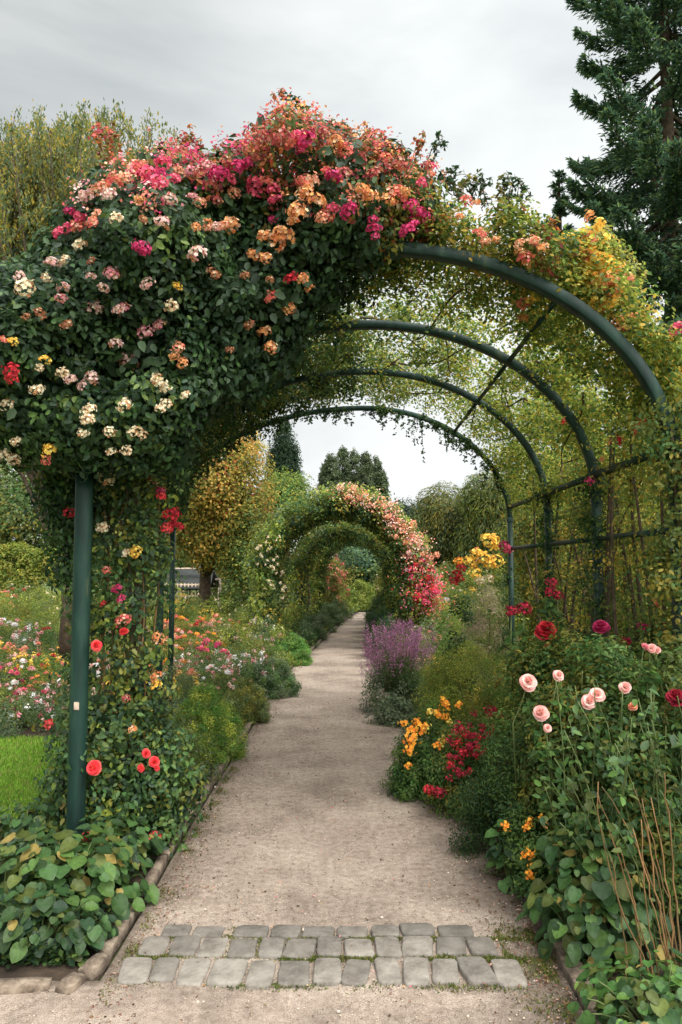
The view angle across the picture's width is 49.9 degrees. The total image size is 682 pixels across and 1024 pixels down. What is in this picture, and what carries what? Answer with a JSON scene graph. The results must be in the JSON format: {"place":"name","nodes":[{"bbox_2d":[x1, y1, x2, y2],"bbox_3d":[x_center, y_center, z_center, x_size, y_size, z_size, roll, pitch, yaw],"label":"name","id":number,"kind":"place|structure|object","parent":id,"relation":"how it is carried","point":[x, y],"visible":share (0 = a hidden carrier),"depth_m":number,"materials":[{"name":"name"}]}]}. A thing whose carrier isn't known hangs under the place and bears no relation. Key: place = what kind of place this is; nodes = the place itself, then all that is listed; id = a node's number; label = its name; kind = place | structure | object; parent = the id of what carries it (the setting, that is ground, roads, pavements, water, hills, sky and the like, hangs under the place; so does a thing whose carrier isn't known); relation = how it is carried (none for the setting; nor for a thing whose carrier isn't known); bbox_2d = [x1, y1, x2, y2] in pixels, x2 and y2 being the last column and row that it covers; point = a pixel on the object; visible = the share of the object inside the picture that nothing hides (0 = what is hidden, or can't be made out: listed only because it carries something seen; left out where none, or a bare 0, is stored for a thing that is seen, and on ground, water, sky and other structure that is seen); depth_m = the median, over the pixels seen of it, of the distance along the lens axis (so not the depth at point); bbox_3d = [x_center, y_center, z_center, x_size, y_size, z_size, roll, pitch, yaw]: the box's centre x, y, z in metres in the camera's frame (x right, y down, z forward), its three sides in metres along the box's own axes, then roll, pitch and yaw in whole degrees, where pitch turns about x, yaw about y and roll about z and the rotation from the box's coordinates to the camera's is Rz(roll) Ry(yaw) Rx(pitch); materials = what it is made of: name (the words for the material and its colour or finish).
{"place":"outdoors","nodes":[
{"label":"outdoors","id":0,"kind":"place"},
{"bbox_2d":[0,734,123,845],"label":"lawn grass","id":1,"kind":"structure","parent":0,"point":[39,744],"depth_m":5.78,"materials":[{"name":"green plant"}]},
{"bbox_2d":[0,606,357,980],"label":"soil bed","id":2,"kind":"object","parent":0,"point":[55,972],"visible":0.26,"depth_m":2.99,"materials":[{"name":"brown soil"}]},
{"bbox_2d":[0,679,34,728],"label":"flowering plant","id":3,"kind":"object","parent":2,"relation":"on","point":[18,689],"visible":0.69,"depth_m":7.43,"materials":[{"name":"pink plant"}]},
{"bbox_2d":[0,618,36,644],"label":"flowering plant","id":4,"kind":"object","parent":2,"relation":"on","point":[15,623],"visible":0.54,"depth_m":14.23,"materials":[{"name":"white plant"}]},
{"bbox_2d":[0,658,47,702],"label":"flowering plant","id":5,"kind":"object","parent":2,"relation":"on","point":[23,661],"visible":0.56,"depth_m":8.79,"materials":[{"name":"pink plant"}]},
{"bbox_2d":[0,583,52,634],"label":"shrub","id":6,"kind":"object","parent":2,"relation":"on","point":[35,615],"visible":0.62,"depth_m":17.00,"materials":[{"name":"green plant"}]},
{"bbox_2d":[0,647,61,690],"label":"flowering plant","id":7,"kind":"object","parent":2,"relation":"on","point":[46,660],"visible":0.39,"depth_m":9.12,"materials":[{"name":"yellow plant"}]},
{"bbox_2d":[0,692,64,738],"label":"flowering plant","id":8,"kind":"object","parent":2,"relation":"on","point":[26,708],"visible":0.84,"depth_m":7.13,"materials":[{"name":"pink plant"}]},
{"bbox_2d":[0,797,65,860],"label":"broad leaved plant","id":9,"kind":"object","parent":2,"relation":"on","point":[28,821],"visible":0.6,"depth_m":4.00,"materials":[{"name":"green plant"}]},
{"bbox_2d":[0,684,65,728],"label":"flowering plant","id":10,"kind":"object","parent":2,"relation":"on","point":[31,690],"visible":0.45,"depth_m":7.54,"materials":[{"name":"pink plant"}]},
{"bbox_2d":[0,845,80,942],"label":"broad leaved plant","id":11,"kind":"object","parent":2,"relation":"on","point":[18,932],"visible":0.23,"depth_m":3.14,"materials":[{"name":"green plant"}]},
{"bbox_2d":[22,623,59,657],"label":"flowering plant","id":12,"kind":"object","parent":2,"relation":"on","point":[48,628],"visible":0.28,"depth_m":12.08,"materials":[{"name":"green plant"}]},
{"bbox_2d":[22,671,68,706],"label":"flowering plant","id":13,"kind":"object","parent":2,"relation":"on","point":[36,682],"visible":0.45,"depth_m":8.35,"materials":[{"name":"green plant"}]},
{"bbox_2d":[0,886,121,963],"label":"broad leaved plant","id":14,"kind":"object","parent":2,"relation":"on","point":[89,930],"visible":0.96,"depth_m":3.02,"materials":[{"name":"green plant"}]},
{"bbox_2d":[28,674,96,720],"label":"flowering plant","id":15,"kind":"object","parent":2,"relation":"on","point":[49,690],"visible":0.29,"depth_m":7.77,"materials":[{"name":"pink plant"}]},
{"bbox_2d":[0,823,159,947],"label":"broad leaved plant","id":16,"kind":"object","parent":2,"relation":"on","point":[104,866],"visible":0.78,"depth_m":3.31,"materials":[{"name":"green plant"}]},
{"bbox_2d":[0,97,183,667],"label":"tree","id":17,"kind":"object","parent":2,"relation":"on","point":[37,169],"visible":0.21,"depth_m":10.50,"materials":[{"name":"green plant"}]},
{"bbox_2d":[78,952,110,980],"bbox_3d":[-0.984,1.823,2.927,0.071,0.068,0.134,-1,-4,17],"label":"edging stone","id":18,"kind":"object","parent":2,"relation":"on","point":[93,967],"visible":0.75,"depth_m":2.91,"materials":[{"name":"beige stone"}]},
{"bbox_2d":[54,810,163,891],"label":"broad leaved plant","id":19,"kind":"object","parent":2,"relation":"on","point":[138,840],"visible":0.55,"depth_m":3.82,"materials":[{"name":"green plant"}]},
{"bbox_2d":[99,896,144,961],"bbox_3d":[-0.968,1.847,3.256,0.055,0.076,0.499,0,-4,1],"label":"edging stone","id":20,"kind":"object","parent":2,"relation":"on","point":[112,945],"visible":0.53,"depth_m":3.17,"materials":[{"name":"beige stone"}]},
{"bbox_2d":[140,853,167,905],"bbox_3d":[-0.965,1.885,3.768,0.052,0.079,0.496,0,-4,-1],"label":"edging stone","id":21,"kind":"object","parent":2,"relation":"on","point":[156,872],"visible":0.58,"depth_m":3.81,"materials":[{"name":"beige stone"}]},
{"bbox_2d":[147,662,206,729],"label":"shrub","id":22,"kind":"object","parent":2,"relation":"on","point":[187,683],"visible":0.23,"depth_m":7.14,"materials":[{"name":"green plant"}]},
{"bbox_2d":[151,709,230,791],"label":"ferny plant","id":23,"kind":"object","parent":2,"relation":"on","point":[195,751],"visible":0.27,"depth_m":5.43,"materials":[{"name":"green plant"}]},
{"bbox_2d":[164,630,217,669],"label":"flowering plant","id":24,"kind":"object","parent":2,"relation":"on","point":[190,642],"visible":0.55,"depth_m":10.93,"materials":[{"name":"orange plant"}]},
{"bbox_2d":[164,590,218,629],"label":"shrub","id":25,"kind":"object","parent":2,"relation":"on","point":[203,604],"visible":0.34,"depth_m":16.83,"materials":[{"name":"green plant"}]},
{"bbox_2d":[180,637,236,684],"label":"flowering plant","id":26,"kind":"object","parent":2,"relation":"on","point":[216,644],"visible":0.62,"depth_m":10.34,"materials":[{"name":"pink plant"}]},
{"bbox_2d":[174,682,249,768],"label":"shrub","id":27,"kind":"object","parent":2,"relation":"on","point":[221,729],"visible":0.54,"depth_m":6.00,"materials":[{"name":"green plant"}]},
{"bbox_2d":[198,664,245,701],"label":"flowering plant","id":28,"kind":"object","parent":2,"relation":"on","point":[226,672],"visible":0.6,"depth_m":8.86,"materials":[{"name":"green plant"}]},
{"bbox_2d":[165,430,279,620],"bbox_3d":[-3.434,0.238,19.961,3.588,5.826,4.309,0,-4,1],"label":"tree","id":29,"kind":"object","parent":2,"relation":"on","point":[214,500],"visible":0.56,"depth_m":18.91,"materials":[{"name":"yellow plant"}]},
{"bbox_2d":[198,614,256,659],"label":"shrub","id":30,"kind":"object","parent":2,"relation":"on","point":[226,630],"visible":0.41,"depth_m":11.98,"materials":[{"name":"green plant"}]},
{"bbox_2d":[206,590,250,624],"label":"shrub","id":31,"kind":"object","parent":2,"relation":"on","point":[222,602],"visible":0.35,"depth_m":17.71,"materials":[{"name":"green plant"}]},
{"bbox_2d":[220,675,271,726],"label":"shrub","id":32,"kind":"object","parent":2,"relation":"on","point":[245,706],"visible":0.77,"depth_m":7.48,"materials":[{"name":"green plant"}]},
{"bbox_2d":[213,499,287,624],"bbox_3d":[-2.308,1.408,18.943,1.964,3.570,2.482,0,-4,1],"label":"tree","id":33,"kind":"object","parent":2,"relation":"on","point":[234,569],"visible":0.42,"depth_m":18.33,"materials":[{"name":"green plant"}]},
{"bbox_2d":[213,649,291,695],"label":"flowering plant","id":34,"kind":"object","parent":2,"relation":"on","point":[240,661],"visible":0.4,"depth_m":9.14,"materials":[{"name":"green plant"}]},
{"bbox_2d":[232,615,301,669],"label":"shrub","id":35,"kind":"object","parent":2,"relation":"on","point":[277,652],"visible":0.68,"depth_m":11.45,"materials":[{"name":"green plant"}]},
{"bbox_2d":[237,655,301,699],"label":"shrub","id":36,"kind":"object","parent":2,"relation":"on","point":[290,681],"visible":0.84,"depth_m":9.02,"materials":[{"name":"green plant"}]},
{"bbox_2d":[267,632,313,666],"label":"shrub","id":37,"kind":"object","parent":2,"relation":"on","point":[299,642],"visible":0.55,"depth_m":11.92,"materials":[{"name":"green plant"}]},
{"bbox_2d":[282,618,319,647],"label":"shrub","id":38,"kind":"object","parent":2,"relation":"on","point":[307,632],"visible":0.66,"depth_m":14.56,"materials":[{"name":"green plant"}]},
{"bbox_2d":[297,611,328,640],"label":"shrub","id":39,"kind":"object","parent":2,"relation":"on","point":[317,628],"visible":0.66,"depth_m":15.99,"materials":[{"name":"green plant"}]},
{"bbox_2d":[313,557,347,618],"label":"rose bush","id":40,"kind":"object","parent":2,"relation":"on","point":[335,577],"visible":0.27,"depth_m":22.25,"materials":[{"name":"green plant"}]},
{"bbox_2d":[326,555,352,611],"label":"rose bush","id":41,"kind":"object","parent":2,"relation":"on","point":[342,584],"visible":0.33,"depth_m":24.26,"materials":[{"name":"green plant"}]},
{"bbox_2d":[0,605,681,1022],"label":"ground cover","id":42,"kind":"object","parent":2,"relation":"on","point":[54,953],"visible":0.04,"depth_m":3.01,"materials":[{"name":"green plant"}]},
{"bbox_2d":[340,578,378,610],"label":"shrub","id":43,"kind":"object","parent":2,"relation":"on","point":[360,601],"visible":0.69,"depth_m":27.19,"materials":[{"name":"green plant"}]},
{"bbox_2d":[3,571,519,980],"bbox_3d":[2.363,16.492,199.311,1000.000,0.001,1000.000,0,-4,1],"label":"ground","id":44,"kind":"structure","parent":0,"point":[150,605],"depth_m":35.43,"materials":[{"name":"brown soil"}]},
{"bbox_2d":[0,977,51,994],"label":"edging stone","id":45,"kind":"object","parent":44,"relation":"on","point":[22,985],"visible":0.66,"depth_m":2.77,"materials":[{"name":"beige stone"}]},
{"bbox_2d":[0,541,92,605],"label":"hedge","id":46,"kind":"object","parent":44,"relation":"on","point":[24,550],"visible":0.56,"depth_m":30.28,"materials":[{"name":"green plant"}]},
{"bbox_2d":[0,463,105,592],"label":"tree","id":47,"kind":"object","parent":44,"relation":"on","point":[13,517],"visible":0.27,"depth_m":33.19,"materials":[{"name":"green plant"}]},
{"bbox_2d":[55,972,85,994],"bbox_3d":[-1.031,1.813,2.796,0.075,0.068,0.097,-1,-4,17],"label":"edging stone","id":48,"kind":"object","parent":44,"relation":"on","point":[70,983],"visible":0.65,"depth_m":2.78,"materials":[{"name":"beige stone"}]},
{"bbox_2d":[91,516,196,585],"bbox_3d":[-9.369,0.599,34.017,6.631,7.239,6.048,1,-4,-18],"label":"tree","id":49,"kind":"object","parent":44,"relation":"on","point":[182,564],"visible":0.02,"depth_m":32.38,"materials":[{"name":"green plant"}]},
{"bbox_2d":[263,421,307,591],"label":"cypress tree","id":50,"kind":"object","parent":44,"relation":"on","point":[282,457],"visible":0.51,"depth_m":41.64,"materials":[{"name":"green plant"}]},
{"bbox_2d":[257,466,313,604],"bbox_3d":[-2.441,0.961,31.865,3.438,6.133,3.525,0,-4,1],"label":"tree","id":51,"kind":"object","parent":44,"relation":"on","point":[286,488],"visible":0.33,"depth_m":31.13,"materials":[{"name":"green plant"}]},
{"bbox_2d":[93,564,541,607],"bbox_3d":[0.928,3.080,29.319,23.279,2.063,1.810,0,-4,1],"label":"hedge","id":52,"kind":"object","parent":44,"relation":"on","point":[354,571],"visible":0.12,"depth_m":28.75,"materials":[{"name":"green plant"}]},
{"bbox_2d":[321,451,341,583],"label":"poplar tree","id":53,"kind":"object","parent":44,"relation":"on","point":[332,471],"visible":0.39,"depth_m":49.93,"materials":[{"name":"green plant"}]},
{"bbox_2d":[336,444,351,581],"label":"poplar tree","id":54,"kind":"object","parent":44,"relation":"on","point":[343,460],"visible":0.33,"depth_m":50.97,"materials":[{"name":"green plant"}]},
{"bbox_2d":[332,544,379,605],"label":"tree","id":55,"kind":"object","parent":44,"relation":"on","point":[361,556],"visible":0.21,"depth_m":29.46,"materials":[{"name":"green plant"}]},
{"bbox_2d":[355,450,376,493],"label":"tree","id":56,"kind":"object","parent":44,"relation":"on","point":[365,476],"visible":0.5,"depth_m":49.89,"materials":[{"name":"green plant"}]},
{"bbox_2d":[66,241,681,837],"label":"pergola","id":57,"kind":"object","parent":44,"relation":"on","point":[614,339],"visible":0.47,"depth_m":4.08,"materials":[{"name":"green paint"}]},
{"bbox_2d":[23,460,216,869],"bbox_3d":[-1.329,0.846,4.433,1.078,2.615,0.973,-3,-5,38],"label":"climbing plant","id":58,"kind":"object","parent":57,"relation":"attached to","point":[157,766],"visible":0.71,"depth_m":4.23,"materials":[{"name":"green plant"}]},
{"bbox_2d":[0,155,251,808],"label":"climbing rose","id":59,"kind":"object","parent":57,"relation":"attached to","point":[104,286],"visible":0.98,"depth_m":3.66,"materials":[{"name":"green plant"}]},
{"bbox_2d":[23,272,502,534],"bbox_3d":[-0.277,-0.797,6.414,4.135,1.990,4.337,0,-4,1],"label":"climbing vine","id":60,"kind":"object","parent":57,"relation":"attached to","point":[222,429],"visible":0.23,"depth_m":7.39,"materials":[{"name":"green plant"}]},
{"bbox_2d":[62,87,646,424],"bbox_3d":[0.045,-1.514,4.431,3.233,2.101,1.520,1,-5,-19],"label":"climbing rose","id":61,"kind":"object","parent":57,"relation":"attached to","point":[333,193],"visible":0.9,"depth_m":3.90,"materials":[{"name":"pink plant"}]},
{"bbox_2d":[165,178,681,577],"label":"climbing rose","id":62,"kind":"object","parent":57,"relation":"attached to","point":[600,282],"visible":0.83,"depth_m":4.87,"materials":[{"name":"green plant"}]},
{"bbox_2d":[405,480,477,595],"bbox_3d":[4.535,1.384,32.740,3.754,5.531,4.472,0,-4,1],"label":"willow tree","id":63,"kind":"object","parent":44,"relation":"on","point":[437,522],"visible":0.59,"depth_m":31.48,"materials":[{"name":"green plant"}]},
{"bbox_2d":[446,468,541,593],"bbox_3d":[6.548,0.930,30.665,4.384,6.125,4.739,3,-5,-37],"label":"willow tree","id":64,"kind":"object","parent":44,"relation":"on","point":[481,504],"visible":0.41,"depth_m":29.62,"materials":[{"name":"green plant"}]},
{"bbox_2d":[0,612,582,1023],"bbox_3d":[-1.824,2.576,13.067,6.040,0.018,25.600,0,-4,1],"label":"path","id":65,"kind":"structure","parent":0,"point":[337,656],"depth_m":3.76,"materials":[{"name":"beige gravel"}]},
{"bbox_2d":[117,923,527,989],"bbox_3d":[-0.080,1.836,3.025,1.600,0.058,0.496,0,-4,1],"label":"cobbled strip","id":66,"kind":"object","parent":65,"relation":"on","point":[230,970],"visible":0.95,"depth_m":2.97,"materials":[{"name":"stone"}]},
{"bbox_2d":[79,687,582,1023],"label":"leaf litter","id":67,"kind":"object","parent":65,"relation":"on","point":[540,980],"visible":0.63,"depth_m":3.39,"materials":[{"name":"brown plant"}]},
{"bbox_2d":[99,766,578,1022],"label":"moss","id":68,"kind":"object","parent":65,"relation":"on","point":[489,958],"visible":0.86,"depth_m":2.99,"materials":[{"name":"green plant"}]},
{"bbox_2d":[0,0,681,560],"label":"sky","id":69,"kind":"structure","parent":0,"point":[497,78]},
{"bbox_2d":[370,617,681,1022],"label":"soil bed","id":70,"kind":"object","parent":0,"point":[614,975],"visible":0.02,"depth_m":3.06,"materials":[{"name":"brown soil"}]},
{"bbox_2d":[266,507,410,642],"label":"rose arch","id":71,"kind":"structure","parent":70,"relation":"on","point":[325,556],"depth_m":16.93,"materials":[{"name":"green paint"}]},
{"bbox_2d":[241,481,440,650],"bbox_3d":[0.010,1.348,17.722,3.777,3.326,8.628,0,-4,1],"label":"climbing rose","id":72,"kind":"object","parent":71,"relation":"attached to","point":[264,564],"visible":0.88,"depth_m":14.10,"materials":[{"name":"green plant"}]},
{"bbox_2d":[363,614,396,655],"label":"shrub","id":73,"kind":"object","parent":70,"relation":"on","point":[386,621],"visible":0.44,"depth_m":13.01,"materials":[{"name":"green plant"}]},
{"bbox_2d":[362,692,417,728],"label":"shrub","id":74,"kind":"object","parent":70,"relation":"on","point":[394,712],"visible":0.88,"depth_m":7.45,"materials":[{"name":"green plant"}]},
{"bbox_2d":[327,481,452,627],"bbox_3d":[0.911,0.995,14.142,2.539,3.330,1.451,0,-4,1],"label":"rambling rose","id":75,"kind":"object","parent":70,"relation":"on","point":[433,590],"visible":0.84,"depth_m":13.64,"materials":[{"name":"pink plant"}]},
{"bbox_2d":[357,613,438,714],"bbox_3d":[0.624,1.725,8.164,0.921,1.208,0.923,0,-4,1],"label":"salvia","id":76,"kind":"object","parent":70,"relation":"on","point":[397,677],"visible":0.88,"depth_m":8.06,"materials":[{"name":"purple plant"}]},
{"bbox_2d":[377,696,480,807],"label":"flowering plant","id":77,"kind":"object","parent":70,"relation":"on","point":[408,777],"visible":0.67,"depth_m":5.04,"materials":[{"name":"green plant"}]},
{"bbox_2d":[404,594,487,673],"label":"shrub","id":78,"kind":"object","parent":70,"relation":"on","point":[444,617],"visible":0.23,"depth_m":10.65,"materials":[{"name":"green plant"}]},
{"bbox_2d":[426,558,484,614],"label":"shrub","id":79,"kind":"object","parent":70,"relation":"on","point":[446,588],"visible":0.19,"depth_m":21.78,"materials":[{"name":"green plant"}]},
{"bbox_2d":[410,637,505,739],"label":"shrub","id":80,"kind":"object","parent":70,"relation":"on","point":[450,696],"visible":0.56,"depth_m":7.09,"materials":[{"name":"green plant"}]},
{"bbox_2d":[440,563,481,704],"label":"rose bush","id":81,"kind":"object","parent":70,"relation":"on","point":[464,610],"visible":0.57,"depth_m":8.62,"materials":[{"name":"green plant"}]},
{"bbox_2d":[435,646,502,713],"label":"shrub","id":82,"kind":"object","parent":70,"relation":"on","point":[474,692],"visible":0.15,"depth_m":8.28,"materials":[{"name":"green plant"}]},
{"bbox_2d":[423,705,516,826],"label":"flowering plant","id":83,"kind":"object","parent":70,"relation":"on","point":[445,770],"visible":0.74,"depth_m":4.68,"materials":[{"name":"red plant"}]},
{"bbox_2d":[448,581,526,699],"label":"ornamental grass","id":84,"kind":"object","parent":70,"relation":"on","point":[475,627],"depth_m":9.18,"materials":[{"name":"green plant"}]},
{"bbox_2d":[446,533,531,678],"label":"rose bush","id":85,"kind":"object","parent":70,"relation":"on","point":[488,560],"visible":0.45,"depth_m":9.59,"materials":[{"name":"yellow plant"}]},
{"bbox_2d":[463,627,542,744],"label":"shrub","id":86,"kind":"object","parent":70,"relation":"on","point":[499,668],"visible":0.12,"depth_m":6.48,"materials":[{"name":"green plant"}]},
{"bbox_2d":[496,541,523,698],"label":"rose bush","id":87,"kind":"object","parent":70,"relation":"on","point":[505,549],"visible":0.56,"depth_m":8.07,"materials":[{"name":"green plant"}]},
{"bbox_2d":[439,709,581,876],"bbox_3d":[1.104,1.549,4.104,0.999,0.930,0.942,-2,-5,30],"label":"shrub","id":88,"kind":"object","parent":70,"relation":"on","point":[489,799],"visible":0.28,"depth_m":4.06,"materials":[{"name":"green plant"}]},
{"bbox_2d":[484,807,543,893],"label":"broad leaved plant","id":89,"kind":"object","parent":70,"relation":"on","point":[494,850],"visible":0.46,"depth_m":3.70,"materials":[{"name":"green plant"}]},
{"bbox_2d":[496,792,582,900],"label":"flowering plant","id":90,"kind":"object","parent":70,"relation":"on","point":[527,857],"visible":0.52,"depth_m":3.53,"materials":[{"name":"green plant"}]},
{"bbox_2d":[499,169,595,599],"bbox_3d":[5.099,-2.653,17.085,2.819,11.134,2.475,0,-4,1],"label":"spruce tree","id":91,"kind":"object","parent":70,"relation":"on","point":[558,210],"visible":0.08,"depth_m":17.34,"materials":[{"name":"green plant"}]},
{"bbox_2d":[490,437,649,648],"bbox_3d":[3.306,0.642,10.400,2.622,3.581,2.414,4,-6,-44],"label":"tree","id":92,"kind":"object","parent":70,"relation":"on","point":[526,582],"visible":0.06,"depth_m":9.89,"materials":[{"name":"green plant"}]},
{"bbox_2d":[552,939,592,995],"bbox_3d":[0.917,1.824,2.936,0.083,0.083,0.359,0,-4,1],"label":"edging stone","id":93,"kind":"object","parent":70,"relation":"on","point":[571,974],"visible":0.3,"depth_m":2.87,"materials":[{"name":"brown stone"}]},
{"bbox_2d":[482,612,681,1009],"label":"rose bush","id":94,"kind":"object","parent":70,"relation":"on","point":[613,741],"visible":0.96,"depth_m":3.38,"materials":[{"name":"green plant"}]},
{"bbox_2d":[503,578,681,805],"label":"rose bush","id":95,"kind":"object","parent":70,"relation":"on","point":[598,626],"visible":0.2,"depth_m":4.50,"materials":[{"name":"green plant"}]},
{"bbox_2d":[515,814,671,975],"bbox_3d":[1.069,1.577,3.144,0.622,0.530,0.712,0,-4,1],"label":"broad leaved plant","id":96,"kind":"object","parent":70,"relation":"on","point":[593,893],"visible":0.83,"depth_m":2.96,"materials":[{"name":"green plant"}]},
{"bbox_2d":[521,393,681,731],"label":"climbing plant","id":97,"kind":"object","parent":70,"relation":"on","point":[625,606],"visible":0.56,"depth_m":4.78,"materials":[{"name":"green plant"}]},
{"bbox_2d":[532,0,681,629],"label":"spruce tree","id":98,"kind":"object","parent":70,"relation":"on","point":[655,159],"visible":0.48,"depth_m":14.73,"materials":[{"name":"green plant"}]},
{"bbox_2d":[567,945,681,1023],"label":"broad leaved plant","id":99,"kind":"object","parent":70,"relation":"on","point":[662,1004],"visible":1,"depth_m":2.50,"materials":[{"name":"green plant"}]},
{"label":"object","id":100,"kind":"structure","parent":0,"visible":0},
{"bbox_2d":[164,568,222,605],"bbox_3d":[-5.567,2.860,27.331,1.922,1.560,2.800,0,-4,1],"label":"hut","id":101,"kind":"object","parent":100,"relation":"on","point":[191,581],"visible":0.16,"depth_m":26.71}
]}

